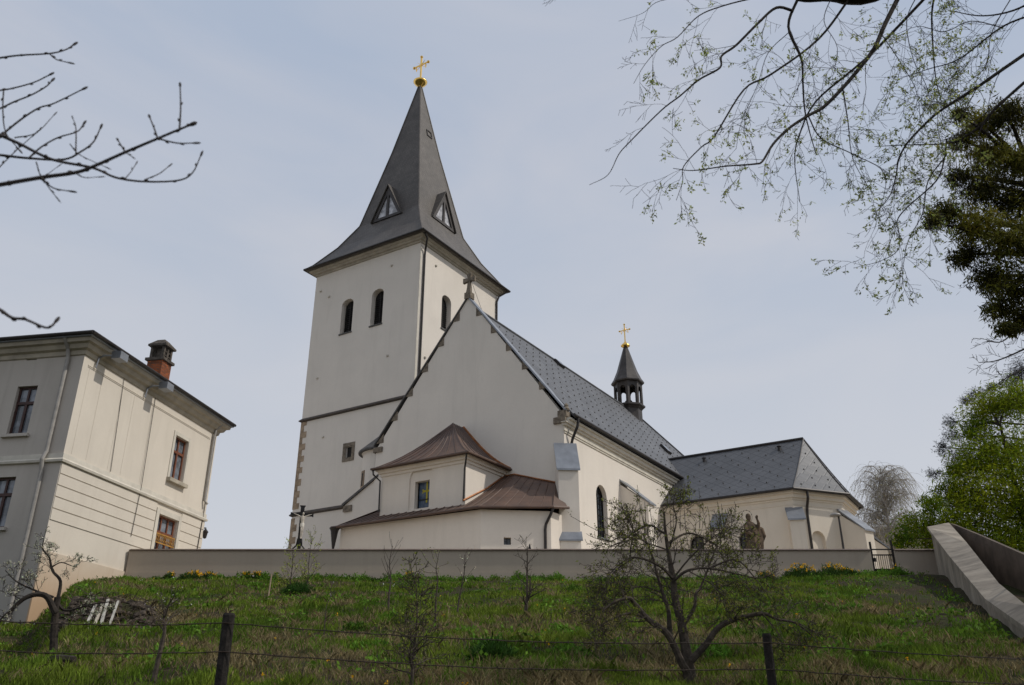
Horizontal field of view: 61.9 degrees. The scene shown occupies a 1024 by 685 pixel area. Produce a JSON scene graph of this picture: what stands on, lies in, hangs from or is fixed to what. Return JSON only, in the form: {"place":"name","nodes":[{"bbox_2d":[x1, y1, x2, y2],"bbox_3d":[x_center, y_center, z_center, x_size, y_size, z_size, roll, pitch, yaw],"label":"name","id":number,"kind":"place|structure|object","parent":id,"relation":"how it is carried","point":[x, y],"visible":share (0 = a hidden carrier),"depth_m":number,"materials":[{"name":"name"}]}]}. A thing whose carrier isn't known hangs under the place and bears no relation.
{"place":"outdoors","nodes":[
{"label":"outdoors","id":0,"kind":"place"},
{"bbox_2d":[0,569,1023,684],"bbox_3d":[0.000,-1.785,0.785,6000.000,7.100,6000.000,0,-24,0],"label":"ground","id":1,"kind":"structure","parent":0,"point":[944,580],"depth_m":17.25,"materials":[{"name":"green plant"}]},
{"bbox_2d":[0,527,114,652],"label":"fruit tree","id":2,"kind":"object","parent":1,"relation":"on","point":[55,606],"visible":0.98,"depth_m":13.27,"materials":[{"name":"brown plant"}]},
{"bbox_2d":[48,654,76,664],"bbox_3d":[-6.188,4.329,11.640,0.487,0.150,0.140,-4,-24,9],"label":"stone","id":3,"kind":"object","parent":1,"relation":"on","point":[67,657],"visible":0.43,"depth_m":11.59,"materials":[{"name":"grey stone"}]},
{"bbox_2d":[87,604,96,620],"bbox_3d":[-8.218,5.330,16.645,0.058,0.549,0.805,7,-25,-16],"label":"plank","id":4,"kind":"object","parent":1,"relation":"on","point":[89,617],"visible":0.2,"depth_m":16.67,"materials":[{"name":"white wood"}]},
{"bbox_2d":[94,603,104,623],"bbox_3d":[-8.068,5.320,16.650,0.058,0.587,0.810,8,-25,-17],"label":"plank","id":5,"kind":"object","parent":1,"relation":"on","point":[98,615],"visible":0.33,"depth_m":16.61,"materials":[{"name":"white wood"}]},
{"bbox_2d":[0,42,202,328],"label":"bare tree","id":6,"kind":"object","parent":1,"relation":"on","point":[43,178],"visible":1,"depth_m":3.33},
{"bbox_2d":[100,599,109,622],"bbox_3d":[-7.965,5.294,16.662,0.058,0.656,0.825,9,-25,-19],"label":"plank","id":7,"kind":"object","parent":1,"relation":"on","point":[103,617],"visible":0.53,"depth_m":16.68,"materials":[{"name":"white wood"}]},
{"bbox_2d":[49,584,170,639],"bbox_3d":[-8.061,5.450,17.104,2.881,1.266,1.613,-3,-24,8],"label":"pile of branches","id":8,"kind":"object","parent":1,"relation":"on","point":[142,608],"visible":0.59,"depth_m":17.18,"materials":[{"name":"brown wood"}]},
{"bbox_2d":[109,600,118,622],"bbox_3d":[-7.781,5.312,16.654,0.044,0.630,0.806,7,-25,-16],"label":"plank","id":9,"kind":"object","parent":1,"relation":"on","point":[113,613],"visible":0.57,"depth_m":16.72,"materials":[{"name":"white wood"}]},
{"bbox_2d":[0,330,235,623],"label":"house","id":10,"kind":"structure","parent":1,"relation":"on","point":[107,448],"depth_m":32.90,"materials":[{"name":"paint"}]},
{"bbox_2d":[144,579,191,681],"bbox_3d":[-4.544,3.788,11.032,0.504,1.421,0.613,0,-24,0],"label":"fruit tree","id":11,"kind":"object","parent":1,"relation":"on","point":[157,661],"visible":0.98,"depth_m":11.04,"materials":[{"name":"brown plant"}]},
{"bbox_2d":[162,570,176,579],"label":"daffodil clump","id":12,"kind":"object","parent":1,"relation":"on","point":[169,575],"visible":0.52,"depth_m":33.38,"materials":[{"name":"green plant"}]},
{"bbox_2d":[182,569,202,579],"bbox_3d":[-12.469,9.180,33.432,1.123,0.659,0.738,0,-24,0],"label":"daffodil clump","id":13,"kind":"object","parent":1,"relation":"on","point":[193,575],"visible":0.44,"depth_m":33.35,"materials":[{"name":"yellow plant"}]},
{"bbox_2d":[200,571,216,578],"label":"daffodil clump","id":14,"kind":"object","parent":1,"relation":"on","point":[205,576],"visible":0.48,"depth_m":33.49,"materials":[{"name":"green plant"}]},
{"bbox_2d":[240,570,252,578],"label":"daffodil clump","id":15,"kind":"object","parent":1,"relation":"on","point":[245,572],"visible":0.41,"depth_m":33.40,"materials":[{"name":"yellow plant"}]},
{"bbox_2d":[251,571,261,578],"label":"daffodil clump","id":16,"kind":"object","parent":1,"relation":"on","point":[258,574],"visible":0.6,"depth_m":33.41,"materials":[{"name":"green plant"}]},
{"bbox_2d":[268,574,271,595],"bbox_3d":[-6.417,6.554,22.550,0.065,0.851,0.044,0,-24,0],"label":"garden stake","id":17,"kind":"object","parent":1,"relation":"on","point":[269,585],"visible":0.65,"depth_m":22.59,"materials":[{"name":"brown wood"}]},
{"bbox_2d":[274,537,299,584],"bbox_3d":[-7.329,7.332,28.040,0.798,1.974,1.021,-21,-31,39],"label":"shrub","id":18,"kind":"object","parent":1,"relation":"on","point":[285,578],"visible":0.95,"depth_m":27.91,"materials":[{"name":"green plant"}]},
{"bbox_2d":[278,579,316,594],"bbox_3d":[-6.418,7.375,25.581,1.154,0.588,1.151,11,-26,-23],"label":"grass tussock","id":19,"kind":"object","parent":1,"relation":"on","point":[300,587],"depth_m":25.34,"materials":[{"name":"green plant"}]},
{"bbox_2d":[295,527,322,584],"bbox_3d":[-6.585,7.101,28.022,0.860,2.301,1.019,18,-30,-36],"label":"shrub","id":20,"kind":"object","parent":1,"relation":"on","point":[304,575],"visible":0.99,"depth_m":28.03,"materials":[{"name":"green plant"}]},
{"bbox_2d":[323,578,337,636],"bbox_3d":[-3.310,4.901,15.543,0.334,1.227,0.113,-9,-25,19],"label":"fruit tree","id":21,"kind":"object","parent":1,"relation":"on","point":[326,608],"visible":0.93,"depth_m":15.54,"materials":[{"name":"brown plant"}]},
{"bbox_2d":[381,532,400,610],"bbox_3d":[-2.726,5.247,19.212,0.459,1.994,0.319,0,-24,0],"label":"fruit tree","id":22,"kind":"object","parent":1,"relation":"on","point":[390,574],"visible":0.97,"depth_m":19.21,"materials":[{"name":"brown plant"}]},
{"bbox_2d":[372,552,449,684],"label":"fruit tree","id":23,"kind":"object","parent":1,"relation":"on","point":[412,644],"visible":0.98,"depth_m":10.62,"materials":[{"name":"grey plant"}]},
{"bbox_2d":[421,547,447,627],"bbox_3d":[-1.510,4.738,16.066,0.522,1.684,0.724,-7,-25,15],"label":"fruit tree","id":24,"kind":"object","parent":1,"relation":"on","point":[436,568],"visible":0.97,"depth_m":16.12,"materials":[{"name":"brown plant"}]},
{"bbox_2d":[457,549,475,612],"bbox_3d":[-1.079,5.511,19.456,0.384,1.678,0.612,6,-25,-14],"label":"fruit tree","id":25,"kind":"object","parent":1,"relation":"on","point":[464,562],"visible":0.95,"depth_m":19.42,"materials":[{"name":"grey plant"}]},
{"bbox_2d":[32,579,945,684],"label":"dandelions","id":26,"kind":"object","parent":1,"relation":"on","point":[352,676],"visible":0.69,"depth_m":12.90,"materials":[{"name":"yellow plant"}]},
{"bbox_2d":[463,630,517,660],"bbox_3d":[-0.282,4.391,12.268,0.778,0.535,0.778,-17,-29,34],"label":"grass tussock","id":27,"kind":"object","parent":1,"relation":"on","point":[493,647],"depth_m":12.11,"materials":[{"name":"green plant"}]},
{"bbox_2d":[82,564,911,660],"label":"rank weeds","id":28,"kind":"object","parent":1,"relation":"on","point":[720,647],"visible":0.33,"depth_m":20.06,"materials":[{"name":"green plant"}]},
{"bbox_2d":[125,549,873,580],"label":"churchyard wall","id":29,"kind":"structure","parent":1,"relation":"on","point":[150,563],"depth_m":34.22,"materials":[{"name":"paint"}]},
{"bbox_2d":[0,570,1021,673],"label":"weeds","id":30,"kind":"object","parent":1,"relation":"on","point":[365,601],"visible":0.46,"depth_m":17.79,"materials":[{"name":"green plant"}]},
{"bbox_2d":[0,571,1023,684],"bbox_3d":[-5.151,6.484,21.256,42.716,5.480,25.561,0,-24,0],"label":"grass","id":31,"kind":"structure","parent":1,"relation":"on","point":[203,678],"depth_m":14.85,"materials":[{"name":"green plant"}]},
{"bbox_2d":[0,613,1023,684],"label":"wire fence","id":32,"kind":"object","parent":1,"relation":"on","point":[224,650],"visible":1,"depth_m":8.42,"materials":[{"name":"grey metal"}]},
{"bbox_2d":[514,535,546,614],"bbox_3d":[0.415,5.263,19.153,0.779,1.941,0.864,0,-24,0],"label":"fruit tree","id":33,"kind":"object","parent":1,"relation":"on","point":[529,593],"visible":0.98,"depth_m":19.03,"materials":[{"name":"brown plant"}]},
{"bbox_2d":[556,475,839,683],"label":"apple tree","id":34,"kind":"object","parent":1,"relation":"on","point":[686,658],"visible":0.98,"depth_m":10.77,"materials":[{"name":"brown plant"}]},
{"bbox_2d":[755,570,776,579],"bbox_3d":[9.801,9.054,32.949,0.878,0.624,0.570,5,-24,-10],"label":"daffodil clump","id":35,"kind":"object","parent":1,"relation":"on","point":[764,574],"visible":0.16,"depth_m":32.92,"materials":[{"name":"green plant"}]},
{"bbox_2d":[544,0,1023,340],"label":"overhanging tree","id":36,"kind":"object","parent":1,"relation":"on","point":[872,51],"visible":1,"depth_m":8.74,"materials":[{"name":"green plant"}]},
{"bbox_2d":[781,563,821,577],"bbox_3d":[11.203,8.942,33.115,1.707,0.815,1.032,0,-24,0],"label":"daffodil clump","id":37,"kind":"object","parent":1,"relation":"on","point":[799,571],"visible":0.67,"depth_m":32.98,"materials":[{"name":"green plant"}]},
{"bbox_2d":[815,562,849,577],"bbox_3d":[12.417,8.920,33.229,1.582,0.801,1.032,0,-24,0],"label":"daffodil clump","id":38,"kind":"object","parent":1,"relation":"on","point":[831,570],"visible":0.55,"depth_m":33.11,"materials":[{"name":"green plant"}]},
{"bbox_2d":[839,566,859,575],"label":"daffodil clump","id":39,"kind":"object","parent":1,"relation":"on","point":[850,571],"visible":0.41,"depth_m":33.30,"materials":[{"name":"yellow plant"}]},
{"bbox_2d":[893,549,938,574],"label":"churchyard wall","id":40,"kind":"structure","parent":1,"relation":"on","point":[918,560],"depth_m":34.24,"materials":[{"name":"paint"}]},
{"bbox_2d":[869,540,895,572],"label":"iron gate","id":41,"kind":"structure","parent":40,"relation":"attached to","point":[874,559],"depth_m":34.43,"materials":[{"name":"black metal"}]},
{"bbox_2d":[920,91,1023,340],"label":"spruce tree","id":42,"kind":"object","parent":1,"relation":"on","point":[998,281],"visible":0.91,"depth_m":15.01,"materials":[{"name":"green plant"}]},
{"bbox_2d":[927,523,1023,637],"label":"stair wall","id":43,"kind":"structure","parent":1,"relation":"on","point":[960,564],"depth_m":22.98,"materials":[{"name":"concrete"}]},
{"bbox_2d":[950,523,1023,591],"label":"retaining wall","id":44,"kind":"structure","parent":1,"relation":"on","point":[1003,563],"depth_m":28.44,"materials":[{"name":"grey concrete"}]},
{"bbox_2d":[967,332,1023,391],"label":"bare tree","id":45,"kind":"object","parent":1,"relation":"on","point":[1006,357],"visible":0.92,"depth_m":19.96,"materials":[{"name":"white plant"}]},
{"bbox_2d":[0,0,1023,548],"label":"sky","id":46,"kind":"structure","parent":0,"point":[299,108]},
{"label":"churchyard paving","id":47,"kind":"structure","parent":0,"visible":0},
{"bbox_2d":[287,505,313,548],"bbox_3d":[-9.380,8.796,37.645,1.045,3.220,0.600,6,-24,-13],"label":"crucifix","id":48,"kind":"object","parent":47,"relation":"on","point":[302,515],"visible":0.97,"depth_m":37.88,"materials":[{"name":"black metal"}]},
{"bbox_2d":[288,56,889,568],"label":"church","id":49,"kind":"structure","parent":47,"relation":"on","point":[444,408],"depth_m":51.07,"materials":[{"name":"paint"}]},
{"bbox_2d":[742,510,765,548],"bbox_3d":[10.684,8.887,37.639,1.278,3.050,0.990,8,-25,-18],"label":"statue","id":50,"kind":"object","parent":47,"relation":"on","point":[759,529],"visible":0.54,"depth_m":37.72,"materials":[{"name":"stone"}]},
{"bbox_2d":[829,513,844,548],"bbox_3d":[14.440,8.947,37.579,0.500,2.890,0.492,0,-24,0],"label":"street lamp","id":51,"kind":"object","parent":47,"relation":"on","point":[838,515],"visible":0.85,"depth_m":37.91,"materials":[{"name":"metal"}]},
{"bbox_2d":[846,461,926,567],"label":"weeping birch","id":52,"kind":"object","parent":47,"relation":"on","point":[885,499],"visible":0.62,"depth_m":58.28,"materials":[{"name":"grey plant"}]},
{"bbox_2d":[883,371,1023,552],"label":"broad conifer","id":53,"kind":"object","parent":47,"relation":"on","point":[991,454],"visible":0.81,"depth_m":39.77,"materials":[{"name":"green plant"}]},
{"bbox_2d":[921,355,1023,483],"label":"pine tree","id":54,"kind":"object","parent":47,"relation":"on","point":[947,435],"visible":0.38,"depth_m":45.08,"materials":[{"name":"green plant"}]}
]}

